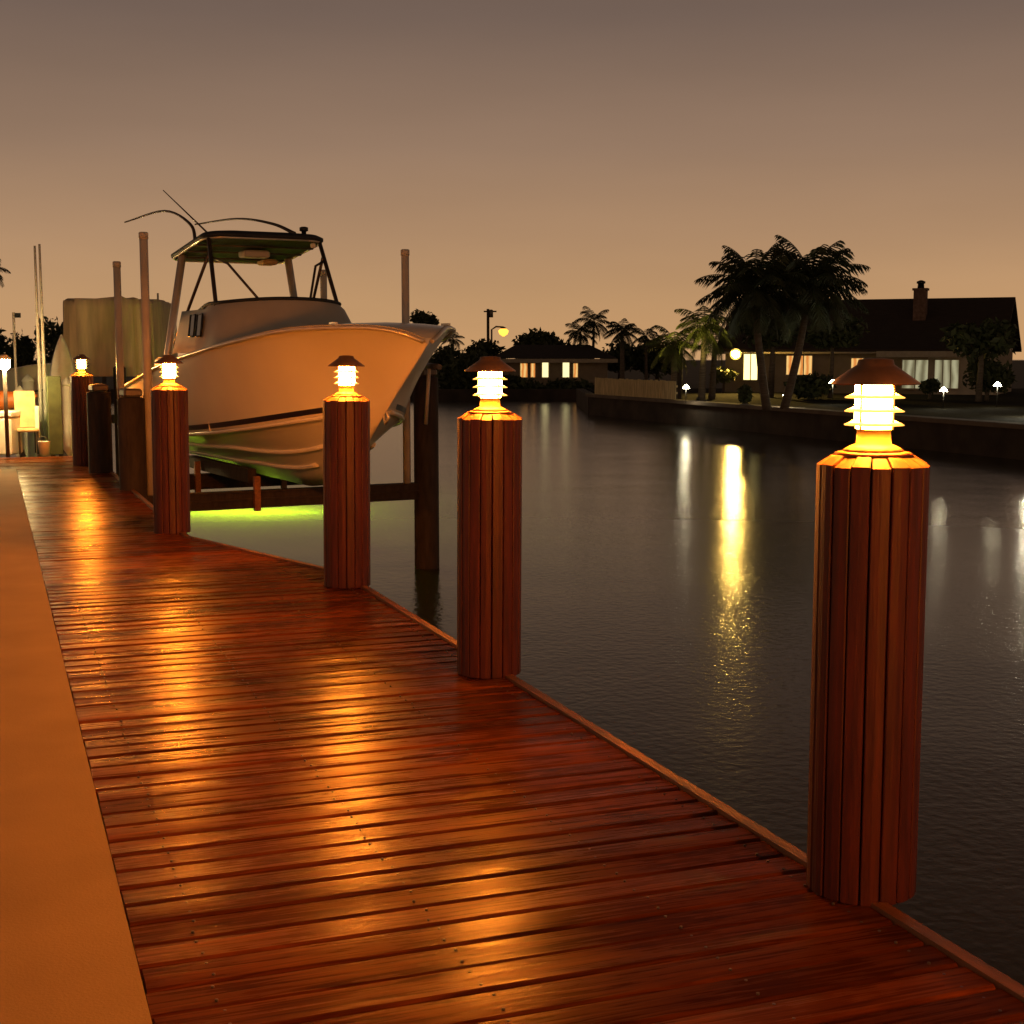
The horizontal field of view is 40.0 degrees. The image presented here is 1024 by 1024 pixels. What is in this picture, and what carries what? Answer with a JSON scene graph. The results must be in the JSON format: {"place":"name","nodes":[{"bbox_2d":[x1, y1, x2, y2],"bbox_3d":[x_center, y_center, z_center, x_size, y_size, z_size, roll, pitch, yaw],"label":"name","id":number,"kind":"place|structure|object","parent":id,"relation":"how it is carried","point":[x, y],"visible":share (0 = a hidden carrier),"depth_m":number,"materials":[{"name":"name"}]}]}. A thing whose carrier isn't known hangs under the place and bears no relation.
{"place":"outdoors","nodes":[
{"label":"outdoors","id":0,"kind":"place"},
{"bbox_2d":[0,259,10,287],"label":"palm tree","id":1,"kind":"object","parent":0,"point":[4,270],"visible":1,"depth_m":59.31,"materials":[{"name":"green plant"}]},
{"bbox_2d":[0,469,151,1023],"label":"pavement","id":2,"kind":"structure","parent":0,"point":[67,954],"depth_m":4.32,"materials":[{"name":"concrete"}]},
{"bbox_2d":[0,401,1023,985],"bbox_3d":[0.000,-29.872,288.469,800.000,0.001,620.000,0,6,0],"label":"water","id":3,"kind":"structure","parent":0,"point":[666,595],"depth_m":14.95,"materials":[{"name":"grey liquid"}]},
{"bbox_2d":[12,312,20,388],"bbox_3d":[-8.367,-1.788,23.951,0.139,3.187,0.044,0,6,0],"label":"lamp post","id":4,"kind":"object","parent":3,"relation":"in","point":[15,315],"visible":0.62,"depth_m":23.82,"materials":[{"name":"grey metal"}]},
{"bbox_2d":[15,386,27,456],"bbox_3d":[-8.014,-0.016,23.144,0.220,4.107,0.220,0,6,0],"label":"piling","id":5,"kind":"object","parent":3,"relation":"in","point":[24,434],"visible":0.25,"depth_m":22.96,"materials":[{"name":"brown paint"}]},
{"bbox_2d":[21,374,36,456],"bbox_3d":[-8.353,-0.255,24.526,0.220,4.272,0.220,0,6,0],"label":"piling","id":6,"kind":"object","parent":3,"relation":"in","point":[27,380],"visible":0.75,"depth_m":24.31,"materials":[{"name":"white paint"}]},
{"bbox_2d":[49,334,75,456],"bbox_3d":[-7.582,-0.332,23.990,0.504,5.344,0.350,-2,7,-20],"label":"dinghy","id":7,"kind":"object","parent":3,"relation":"in","point":[62,365],"visible":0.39,"depth_m":23.67,"materials":[{"name":"white paint"}]},
{"bbox_2d":[61,377,71,455],"bbox_3d":[-7.372,-0.125,23.534,0.220,4.236,0.220,0,6,0],"label":"piling","id":8,"kind":"object","parent":3,"relation":"in","point":[66,415],"visible":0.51,"depth_m":23.29,"materials":[{"name":"white paint"}]},
{"bbox_2d":[111,366,125,475],"bbox_3d":[-9.080,-0.091,27.051,2.972,5.380,1.847,-5,8,-38],"label":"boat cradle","id":9,"kind":"object","parent":3,"relation":"in","point":[114,418],"visible":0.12,"depth_m":26.95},
{"bbox_2d":[0,363,88,412],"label":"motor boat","id":10,"kind":"object","parent":9,"relation":"on","point":[24,371],"visible":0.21,"depth_m":25.72,"materials":[{"name":"white plastic"}]},
{"bbox_2d":[63,293,177,376],"bbox_3d":[-8.012,-3.627,28.799,1.960,1.661,2.725,0,6,0],"label":"boat cover","id":11,"kind":"object","parent":10,"relation":"on","point":[89,328],"visible":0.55,"depth_m":27.51,"materials":[{"name":"beige fabric"}]},
{"bbox_2d":[86,232,438,569],"bbox_3d":[-3.288,0.106,17.741,3.870,6.815,3.155,-3,7,-28],"label":"boat lift","id":12,"kind":"object","parent":3,"relation":"in","point":[135,440],"visible":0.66,"depth_m":17.04,"materials":[{"name":"brown wood"}]},
{"bbox_2d":[124,190,455,485],"bbox_3d":[-2.634,-2.152,16.570,2.608,3.605,7.898,-3,7,-28],"label":"fishing boat","id":13,"kind":"object","parent":12,"relation":"on","point":[256,378],"visible":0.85,"depth_m":15.40,"materials":[{"name":"white plastic"}]},
{"bbox_2d":[424,363,441,423],"bbox_3d":[-0.962,-1.395,16.591,0.107,0.731,0.544,-3,7,-23],"label":"davit","id":14,"kind":"object","parent":12,"relation":"attached to","point":[430,366],"visible":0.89,"depth_m":16.56,"materials":[{"name":"brown metal"}]},
{"bbox_2d":[0,449,1023,1023],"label":"dock","id":15,"kind":"object","parent":3,"relation":"in","point":[318,803],"visible":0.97,"depth_m":4.38,"materials":[{"name":"brown wood"}]},
{"bbox_2d":[0,355,11,456],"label":"dock lantern","id":16,"kind":"object","parent":15,"relation":"on","point":[4,365],"visible":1,"depth_m":20.32,"materials":[{"name":"grey"}]},
{"bbox_2d":[0,410,22,454],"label":"dock box","id":17,"kind":"object","parent":15,"relation":"on","point":[14,421],"visible":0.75,"depth_m":20.86,"materials":[{"name":"white paint"}]},
{"bbox_2d":[0,390,37,409],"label":"kayak","id":18,"kind":"object","parent":15,"relation":"on","point":[10,400],"visible":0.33,"depth_m":22.14,"materials":[{"name":"orange plastic"}]},
{"bbox_2d":[13,391,38,454],"bbox_3d":[-7.288,-1.345,21.135,0.300,0.934,0.457,-3,7,-25],"label":"deck chair","id":19,"kind":"object","parent":15,"relation":"on","point":[24,402],"visible":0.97,"depth_m":21.21,"materials":[{"name":"beige fabric"}]},
{"bbox_2d":[34,406,39,452],"bbox_3d":[-7.143,-1.239,21.195,0.060,0.710,0.060,-2,7,-20],"label":"white post","id":20,"kind":"object","parent":15,"relation":"on","point":[36,417],"visible":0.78,"depth_m":21.15,"materials":[{"name":"paint"}]},
{"bbox_2d":[34,246,43,440],"bbox_3d":[-7.482,-2.596,22.249,0.065,3.175,0.065,-3,7,-22],"label":"mooring pole","id":21,"kind":"object","parent":15,"relation":"on","point":[41,426],"visible":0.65,"depth_m":22.25,"materials":[{"name":"white paint"}]},
{"bbox_2d":[38,244,48,440],"bbox_3d":[-7.408,-2.609,22.248,0.065,3.201,0.065,-3,7,-22],"label":"mooring pole","id":22,"kind":"object","parent":15,"relation":"on","point":[43,362],"visible":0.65,"depth_m":22.24,"materials":[{"name":"white paint"}]},
{"bbox_2d":[37,436,50,455],"bbox_3d":[-6.885,-0.978,20.721,0.190,0.295,0.190,0,6,0],"label":"bucket","id":23,"kind":"object","parent":15,"relation":"on","point":[44,448],"visible":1,"depth_m":20.66,"materials":[{"name":"white paint"}]},
{"bbox_2d":[46,376,63,454],"bbox_3d":[-6.808,-1.440,20.971,0.200,1.160,0.200,-2,7,-20],"label":"timber post","id":24,"kind":"object","parent":15,"relation":"on","point":[54,412],"visible":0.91,"depth_m":20.88,"materials":[{"name":"brown wood"}]},
{"bbox_2d":[70,354,93,465],"bbox_3d":[-5.771,-1.373,18.930,0.302,1.486,0.301,0,6,0],"label":"lamp post","id":25,"kind":"object","parent":15,"relation":"on","point":[81,379],"visible":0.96,"depth_m":18.81,"materials":[{"name":"paint"}]},
{"bbox_2d":[151,355,190,533],"bbox_3d":[-2.865,-0.570,11.807,0.302,1.486,0.301,0,7,0],"label":"lamp post","id":26,"kind":"object","parent":15,"relation":"on","point":[170,452],"visible":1,"depth_m":11.70,"materials":[{"name":"paint"}]},
{"bbox_2d":[323,355,369,587],"bbox_3d":[-1.068,-0.264,9.092,0.302,1.486,0.301,0,6,0],"label":"lamp post","id":27,"kind":"object","parent":15,"relation":"on","point":[346,469],"visible":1,"depth_m":8.99,"materials":[{"name":"paint"}]},
{"bbox_2d":[457,356,521,678],"bbox_3d":[-0.105,0.018,6.589,0.302,1.486,0.301,0,6,0],"label":"lamp post","id":28,"kind":"object","parent":15,"relation":"on","point":[489,488],"visible":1,"depth_m":6.48,"materials":[{"name":"paint"}]},
{"bbox_2d":[806,358,929,905],"bbox_3d":[0.987,0.321,3.905,0.302,1.486,0.301,0,6,0],"label":"lamp post","id":29,"kind":"object","parent":15,"relation":"on","point":[870,539],"visible":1,"depth_m":3.80,"materials":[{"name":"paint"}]},
{"bbox_2d":[677,346,682,398],"bbox_3d":[6.617,-3.712,55.982,0.280,5.835,0.280,0,6,0],"label":"mooring pile","id":30,"kind":"object","parent":3,"relation":"in","point":[679,378],"visible":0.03,"depth_m":55.70,"materials":[{"name":"brown wood"}]},
{"bbox_2d":[0,360,1023,388],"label":"shore","id":31,"kind":"structure","parent":0,"point":[691,378],"depth_m":125.10,"materials":[{"name":"soil"}]},
{"bbox_2d":[0,327,9,359],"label":"tree","id":32,"kind":"object","parent":31,"relation":"on","point":[2,345],"visible":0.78,"depth_m":84.19,"materials":[{"name":"green plant"}]},
{"bbox_2d":[3,331,36,368],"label":"tree","id":33,"kind":"object","parent":31,"relation":"on","point":[25,349],"visible":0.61,"depth_m":84.05,"materials":[{"name":"green plant"}]},
{"bbox_2d":[33,316,62,363],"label":"tree","id":34,"kind":"object","parent":31,"relation":"on","point":[52,338],"visible":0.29,"depth_m":83.67,"materials":[{"name":"green plant"}]},
{"bbox_2d":[410,309,438,368],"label":"tree","id":35,"kind":"object","parent":31,"relation":"on","point":[421,317],"visible":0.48,"depth_m":93.62,"materials":[{"name":"green plant"}]},
{"bbox_2d":[429,343,460,365],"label":"tree","id":36,"kind":"object","parent":31,"relation":"on","point":[440,355],"visible":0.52,"depth_m":89.89,"materials":[{"name":"green plant"}]},
{"bbox_2d":[441,332,464,349],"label":"palm tree","id":37,"kind":"object","parent":31,"relation":"on","point":[452,340],"visible":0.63,"depth_m":92.09,"materials":[{"name":"green plant"}]},
{"bbox_2d":[436,350,492,388],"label":"hedge","id":38,"kind":"object","parent":31,"relation":"on","point":[452,374],"visible":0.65,"depth_m":80.56,"materials":[{"name":"green plant"}]},
{"bbox_2d":[462,338,507,358],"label":"tree","id":39,"kind":"object","parent":31,"relation":"on","point":[493,348],"visible":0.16,"depth_m":93.47,"materials":[{"name":"green plant"}]},
{"bbox_2d":[484,309,496,341],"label":"utility pole","id":40,"kind":"object","parent":31,"relation":"on","point":[489,313],"visible":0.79,"depth_m":99.01,"materials":[{"name":"brown wood"}]},
{"bbox_2d":[491,326,508,342],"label":"street lamp","id":41,"kind":"object","parent":31,"relation":"on","point":[503,331],"visible":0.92,"depth_m":95.14,"materials":[{"name":"yellow"}]},
{"bbox_2d":[502,373,544,388],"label":"hedge","id":42,"kind":"object","parent":31,"relation":"on","point":[514,382],"visible":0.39,"depth_m":81.04,"materials":[{"name":"green plant"}]},
{"bbox_2d":[511,327,567,358],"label":"tree","id":43,"kind":"object","parent":31,"relation":"on","point":[539,337],"visible":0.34,"depth_m":93.31,"materials":[{"name":"green plant"}]},
{"bbox_2d":[496,345,617,384],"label":"house","id":44,"kind":"structure","parent":31,"relation":"on","point":[546,370],"depth_m":85.45,"materials":[{"name":"paint"}]},
{"bbox_2d":[520,363,527,377],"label":"window","id":45,"kind":"structure","parent":44,"relation":"in","point":[523,366],"depth_m":85.39,"materials":[{"name":"orange"}]},
{"bbox_2d":[530,363,535,377],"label":"window","id":46,"kind":"structure","parent":44,"relation":"in","point":[532,365],"depth_m":85.39,"materials":[{"name":"orange"}]},
{"bbox_2d":[541,363,548,377],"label":"window","id":47,"kind":"structure","parent":44,"relation":"in","point":[544,366],"depth_m":85.39,"materials":[{"name":"yellow glass"}]},
{"bbox_2d":[562,363,569,377],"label":"window","id":48,"kind":"structure","parent":44,"relation":"in","point":[565,366],"depth_m":85.39,"materials":[{"name":"yellow glass"}]},
{"bbox_2d":[572,363,578,377],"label":"window","id":49,"kind":"structure","parent":44,"relation":"in","point":[575,366],"depth_m":85.39,"materials":[{"name":"orange"}]},
{"bbox_2d":[538,377,594,388],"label":"hedge","id":50,"kind":"object","parent":31,"relation":"on","point":[558,383],"visible":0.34,"depth_m":81.19,"materials":[{"name":"green plant"}]},
{"bbox_2d":[549,339,590,358],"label":"tree","id":51,"kind":"object","parent":31,"relation":"on","point":[569,343],"visible":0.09,"depth_m":93.78,"materials":[{"name":"green plant"}]},
{"bbox_2d":[563,322,598,358],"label":"palm tree","id":52,"kind":"object","parent":31,"relation":"on","point":[579,338],"visible":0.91,"depth_m":88.05,"materials":[{"name":"green plant"}]},
{"bbox_2d":[574,306,614,358],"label":"palm tree","id":53,"kind":"object","parent":31,"relation":"on","point":[598,317],"visible":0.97,"depth_m":87.94,"materials":[{"name":"green plant"}]},
{"bbox_2d":[600,342,640,378],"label":"tree","id":54,"kind":"object","parent":31,"relation":"on","point":[630,359],"visible":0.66,"depth_m":93.65,"materials":[{"name":"green plant"}]},
{"bbox_2d":[604,318,639,378],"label":"palm tree","id":55,"kind":"object","parent":31,"relation":"on","point":[623,330],"visible":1,"depth_m":82.12,"materials":[{"name":"green plant"}]},
{"bbox_2d":[630,326,658,379],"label":"palm tree","id":56,"kind":"object","parent":31,"relation":"on","point":[649,333],"visible":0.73,"depth_m":86.20,"materials":[{"name":"green plant"}]},
{"bbox_2d":[632,342,676,380],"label":"tree","id":57,"kind":"object","parent":31,"relation":"on","point":[655,369],"visible":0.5,"depth_m":93.78,"materials":[{"name":"green plant"}]},
{"bbox_2d":[0,0,1023,359],"label":"sky","id":58,"kind":"structure","parent":0,"point":[535,163],"materials":[{"name":"brown"}]},
{"bbox_2d":[586,388,1023,422],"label":"lawn","id":59,"kind":"structure","parent":0,"point":[1010,407],"depth_m":50.79,"materials":[{"name":"green plant"}]},
{"bbox_2d":[645,325,700,398],"bbox_3d":[6.287,-5.809,54.696,2.141,2.894,2.272,5,8,37],"label":"palm tree","id":60,"kind":"object","parent":59,"relation":"on","point":[670,342],"visible":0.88,"depth_m":54.43,"materials":[{"name":"green plant"}]},
{"bbox_2d":[674,306,738,400],"bbox_3d":[7.408,-6.060,53.694,2.528,3.623,2.397,0,6,0],"label":"palm tree","id":61,"kind":"object","parent":59,"relation":"on","point":[705,331],"visible":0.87,"depth_m":53.51,"materials":[{"name":"green plant"}]},
{"bbox_2d":[695,333,733,398],"bbox_3d":[7.948,-5.826,55.121,1.580,2.842,1.652,4,8,33],"label":"palm tree","id":62,"kind":"object","parent":59,"relation":"on","point":[712,389],"visible":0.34,"depth_m":55.15,"materials":[{"name":"green plant"}]},
{"bbox_2d":[708,366,738,392],"bbox_3d":[9.729,-6.106,64.694,1.384,1.250,1.248,0,6,0],"label":"bush","id":63,"kind":"object","parent":59,"relation":"on","point":[724,375],"visible":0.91,"depth_m":64.40,"materials":[{"name":"green plant"}]},
{"bbox_2d":[736,383,753,403],"bbox_3d":[8.089,-4.089,48.854,0.593,0.787,0.588,-6,9,-43],"label":"bush","id":64,"kind":"object","parent":59,"relation":"on","point":[744,394],"visible":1,"depth_m":48.72,"materials":[{"name":"green plant"}]},
{"bbox_2d":[694,238,813,410],"bbox_3d":[7.766,-5.910,44.627,3.534,5.394,3.814,3,7,25],"label":"palm tree","id":65,"kind":"object","parent":59,"relation":"on","point":[754,288],"visible":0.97,"depth_m":43.98,"materials":[{"name":"green plant"}]},
{"bbox_2d":[735,311,806,396],"bbox_3d":[10.586,-6.535,57.640,2.915,3.684,2.797,-6,8,-41],"label":"tree","id":66,"kind":"object","parent":59,"relation":"on","point":[768,341],"visible":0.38,"depth_m":57.42,"materials":[{"name":"green plant"}]},
{"bbox_2d":[783,370,836,399],"bbox_3d":[11.756,-5.008,55.724,2.124,1.220,2.082,0,6,0],"label":"bush","id":67,"kind":"object","parent":59,"relation":"on","point":[811,386],"visible":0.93,"depth_m":55.26,"materials":[{"name":"green plant"}]},
{"bbox_2d":[765,235,870,408],"bbox_3d":[9.518,-6.052,45.131,3.762,5.586,3.693,0,6,0],"label":"palm tree","id":68,"kind":"object","parent":59,"relation":"on","point":[825,282],"visible":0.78,"depth_m":44.43,"materials":[{"name":"green plant"}]},
{"bbox_2d":[804,314,869,397],"bbox_3d":[12.982,-6.280,56.591,2.644,3.410,2.271,0,6,0],"label":"tree","id":69,"kind":"object","parent":59,"relation":"on","point":[847,336],"visible":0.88,"depth_m":56.20,"materials":[{"name":"green plant"}]},
{"bbox_2d":[719,280,1021,394],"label":"house","id":70,"kind":"structure","parent":59,"relation":"on","point":[906,335],"depth_m":63.41,"materials":[{"name":"paint"}]},
{"bbox_2d":[730,349,740,359],"bbox_3d":[10.286,-7.286,64.997,0.516,0.517,0.594,0,6,0],"label":"wall lamp","id":71,"kind":"object","parent":70,"relation":"attached to","point":[735,354],"visible":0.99,"depth_m":64.78,"materials":[{"name":"glass"}]},
{"bbox_2d":[742,354,757,380],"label":"window","id":72,"kind":"structure","parent":70,"relation":"in","point":[749,371],"depth_m":65.29,"materials":[{"name":"yellow glass"}]},
{"bbox_2d":[785,355,813,375],"bbox_3d":[13.117,-6.703,64.303,1.184,0.973,0.595,0,6,0],"label":"window","id":73,"kind":"structure","parent":70,"relation":"in","point":[806,362],"depth_m":64.24,"materials":[{"name":"orange"}]},
{"bbox_2d":[850,357,864,368],"bbox_3d":[15.499,-6.512,63.207,0.609,0.882,0.287,0,6,3],"label":"window","id":74,"kind":"structure","parent":70,"relation":"in","point":[853,360],"depth_m":63.26,"materials":[{"name":"orange"}]},
{"bbox_2d":[901,359,929,389],"bbox_3d":[17.797,-6.085,62.177,1.113,1.358,0.562,0,6,0],"label":"glass door","id":75,"kind":"structure","parent":70,"relation":"in","point":[918,369],"depth_m":62.17,"materials":[{"name":"grey"}]},
{"bbox_2d":[933,359,959,389],"bbox_3d":[19.016,-6.029,61.611,1.030,1.347,0.523,0,6,0],"label":"glass door","id":76,"kind":"structure","parent":70,"relation":"in","point":[947,371],"depth_m":61.59,"materials":[{"name":"grey"}]},
{"bbox_2d":[918,378,941,398],"bbox_3d":[16.560,-4.904,55.815,0.960,0.850,0.918,0,6,0],"label":"bush","id":77,"kind":"object","parent":59,"relation":"on","point":[930,386],"visible":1,"depth_m":55.63,"materials":[{"name":"green plant"}]},
{"bbox_2d":[940,387,946,407],"bbox_3d":[14.058,-3.717,45.872,0.260,0.710,0.260,0,6,0],"label":"path light","id":78,"kind":"object","parent":59,"relation":"on","point":[943,389],"visible":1,"depth_m":45.82,"materials":[{"name":"white plastic"}]},
{"bbox_2d":[939,316,1020,401],"bbox_3d":[17.600,-5.733,52.745,3.105,3.187,2.794,0,6,0],"label":"tree","id":79,"kind":"object","parent":59,"relation":"on","point":[987,337],"visible":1,"depth_m":52.35,"materials":[{"name":"green plant"}]},
{"bbox_2d":[962,357,1017,400],"bbox_3d":[18.199,-5.112,53.674,1.925,1.746,1.923,6,9,41],"label":"bush","id":80,"kind":"object","parent":59,"relation":"on","point":[994,372],"visible":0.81,"depth_m":53.33,"materials":[{"name":"green plant"}]},
{"bbox_2d":[994,382,1000,407],"bbox_3d":[16.145,-3.901,46.858,0.260,0.855,0.260,0,6,0],"label":"path light","id":81,"kind":"object","parent":59,"relation":"on","point":[997,384],"visible":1,"depth_m":46.80,"materials":[{"name":"white plastic"}]},
{"label":"ground","id":82,"kind":"structure","parent":0,"visible":0},
{"bbox_2d":[107,389,575,400],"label":"seawall","id":83,"kind":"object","parent":82,"relation":"on","point":[515,394],"visible":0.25,"depth_m":78.66,"materials":[{"name":"concrete"}]},
{"bbox_2d":[576,389,1023,459],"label":"seawall","id":84,"kind":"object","parent":82,"relation":"on","point":[998,439],"visible":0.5,"depth_m":43.95,"materials":[{"name":"concrete"}]},
{"bbox_2d":[595,377,677,398],"bbox_3d":[4.906,-4.974,56.811,0.090,0.794,7.489,-2,7,-21],"label":"fence","id":85,"kind":"object","parent":84,"relation":"on","point":[662,389],"visible":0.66,"depth_m":56.44,"materials":[{"name":"brown wood"}]}
]}

